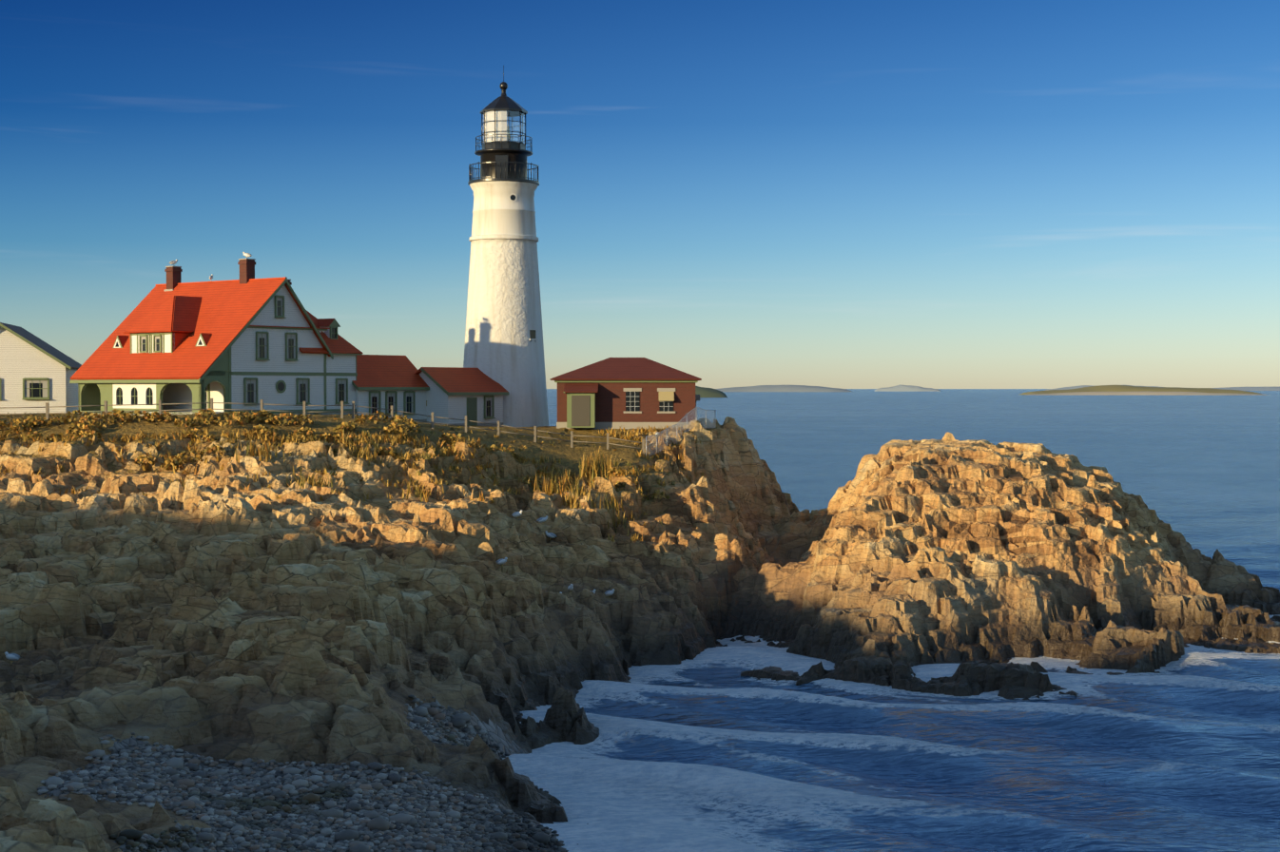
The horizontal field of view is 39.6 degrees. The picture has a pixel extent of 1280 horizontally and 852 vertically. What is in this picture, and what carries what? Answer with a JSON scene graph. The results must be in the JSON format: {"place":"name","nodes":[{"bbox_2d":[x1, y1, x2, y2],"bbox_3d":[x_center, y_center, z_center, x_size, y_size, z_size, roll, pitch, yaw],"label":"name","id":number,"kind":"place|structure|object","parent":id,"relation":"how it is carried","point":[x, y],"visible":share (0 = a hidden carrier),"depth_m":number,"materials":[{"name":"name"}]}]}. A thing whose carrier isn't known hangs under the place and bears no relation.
{"place":"outdoors","nodes":[
{"label":"outdoors","id":0,"kind":"place"},
{"bbox_2d":[0,839,88,851],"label":"terrain rock","id":1,"kind":"object","parent":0,"point":[9,845],"visible":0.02,"depth_m":36.67,"materials":[{"name":"stone"}]},
{"bbox_2d":[0,411,1279,851],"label":"rocky cliffs","id":2,"kind":"structure","parent":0,"point":[217,613],"depth_m":85.31,"materials":[{"name":"brown stone"}]},
{"bbox_2d":[3,651,21,660],"bbox_3d":[-22.590,8.340,64.056,0.230,0.485,0.816,1,2,37],"label":"gull","id":3,"kind":"object","parent":2,"relation":"on","point":[13,656],"visible":0.96,"depth_m":63.94,"materials":[{"name":"white"}]},
{"bbox_2d":[0,322,81,413],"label":"gift shop building","id":4,"kind":"structure","parent":2,"relation":"on","point":[35,371],"depth_m":112.46,"materials":[{"name":"white wood"}]},
{"bbox_2d":[69,258,363,415],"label":"keepers house","id":5,"kind":"structure","parent":2,"relation":"on","point":[247,337],"depth_m":109.81,"materials":[{"name":"red tile"}]},
{"bbox_2d":[169,259,177,264],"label":"seagull","id":6,"kind":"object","parent":5,"relation":"on","point":[173,261],"depth_m":115.79,"materials":[{"name":"white"}]},
{"bbox_2d":[242,252,252,257],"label":"seagull","id":7,"kind":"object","parent":5,"relation":"on","point":[248,255],"depth_m":111.77,"materials":[{"name":"white"}]},
{"bbox_2d":[37,694,578,851],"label":"beach pebbles","id":8,"kind":"object","parent":2,"relation":"on","point":[375,826],"visible":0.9,"depth_m":49.58,"materials":[{"name":"gravel"}]},
{"bbox_2d":[0,398,644,453],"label":"wooden fence","id":9,"kind":"object","parent":2,"relation":"on","point":[261,403],"visible":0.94,"depth_m":102.70,"materials":[{"name":"brown wood"}]},
{"bbox_2d":[0,407,705,542],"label":"grass","id":10,"kind":"structure","parent":2,"relation":"on","point":[591,469],"depth_m":98.50,"materials":[{"name":"yellow plant"}]},
{"bbox_2d":[351,354,509,426],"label":"keepers house wings","id":11,"kind":"object","parent":2,"relation":"on","point":[402,383],"visible":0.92,"depth_m":119.32},
{"bbox_2d":[495,557,508,566],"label":"gull","id":12,"kind":"object","parent":2,"relation":"on","point":[501,561],"visible":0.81,"depth_m":83.67,"materials":[{"name":"white"}]},
{"bbox_2d":[463,65,548,426],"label":"lighthouse tower","id":13,"kind":"structure","parent":2,"relation":"on","point":[504,346],"depth_m":124.42,"materials":[{"name":"white paint"}]},
{"bbox_2d":[512,509,522,517],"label":"gull","id":14,"kind":"object","parent":2,"relation":"on","point":[516,513],"visible":1,"depth_m":91.63,"materials":[{"name":"white"}]},
{"bbox_2d":[536,515,548,523],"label":"gull","id":15,"kind":"object","parent":2,"relation":"on","point":[541,519],"visible":1,"depth_m":94.13,"materials":[{"name":"white"}]},
{"bbox_2d":[544,530,556,540],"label":"gull","id":16,"kind":"object","parent":2,"relation":"on","point":[551,535],"visible":1,"depth_m":93.64,"materials":[{"name":"white"}]},
{"bbox_2d":[567,583,573,590],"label":"gull","id":17,"kind":"object","parent":2,"relation":"on","point":[570,587],"visible":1,"depth_m":85.06,"materials":[{"name":"white"}]},
{"bbox_2d":[604,588,614,596],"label":"gull","id":18,"kind":"object","parent":2,"relation":"on","point":[609,592],"visible":0.92,"depth_m":88.10,"materials":[{"name":"white"}]},
{"bbox_2d":[550,357,701,429],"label":"brick building","id":19,"kind":"structure","parent":2,"relation":"on","point":[622,393],"depth_m":116.52,"materials":[{"name":"red brick"}]},
{"bbox_2d":[645,394,716,456],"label":"chainlink fence","id":20,"kind":"object","parent":2,"relation":"on","point":[657,434],"visible":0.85,"depth_m":113.62,"materials":[{"name":"silver metal"}]},
{"bbox_2d":[0,0,1279,388],"label":"sky","id":21,"kind":"structure","parent":0,"point":[841,194],"materials":[{"name":"blue"}]},
{"bbox_2d":[695,386,727,397],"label":"headland","id":22,"kind":"structure","parent":0,"point":[703,392],"depth_m":2609.52,"materials":[{"name":"green"}]},
{"bbox_2d":[716,385,851,391],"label":"island hill","id":23,"kind":"structure","parent":0,"point":[782,388],"depth_m":6517.85,"materials":[{"name":"grey stone"}]},
{"bbox_2d":[502,527,1279,851],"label":"sea water","id":24,"kind":"structure","parent":0,"point":[711,750],"depth_m":64.05,"materials":[{"name":"blue liquid"}]},
{"bbox_2d":[873,385,941,391],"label":"island hill","id":25,"kind":"structure","parent":0,"point":[903,388],"depth_m":7992.83,"materials":[{"name":"grey stone"}]},
{"bbox_2d":[546,388,1279,527],"bbox_3d":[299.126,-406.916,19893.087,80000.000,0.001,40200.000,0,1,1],"label":"ocean","id":26,"kind":"structure","parent":0,"point":[1193,461],"depth_m":522.18,"materials":[{"name":"liquid"}]},
{"bbox_2d":[1027,391,1270,395],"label":"distant island","id":27,"kind":"structure","parent":26,"relation":"in","point":[1138,394],"depth_m":3574.58,"materials":[{"name":"beige"}]},
{"bbox_2d":[1044,385,1157,390],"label":"island hill","id":28,"kind":"structure","parent":0,"point":[1072,387],"depth_m":9030.93,"materials":[{"name":"grey"}]},
{"bbox_2d":[1020,385,1262,394],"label":"distant island","id":29,"kind":"structure","parent":0,"point":[1113,388],"depth_m":3614.88,"materials":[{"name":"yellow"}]},
{"bbox_2d":[1212,387,1279,390],"bbox_3d":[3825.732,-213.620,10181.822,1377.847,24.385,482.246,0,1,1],"label":"island hill","id":30,"kind":"structure","parent":0,"point":[1254,388],"depth_m":10027.24,"materials":[{"name":"grey stone"}]}
]}

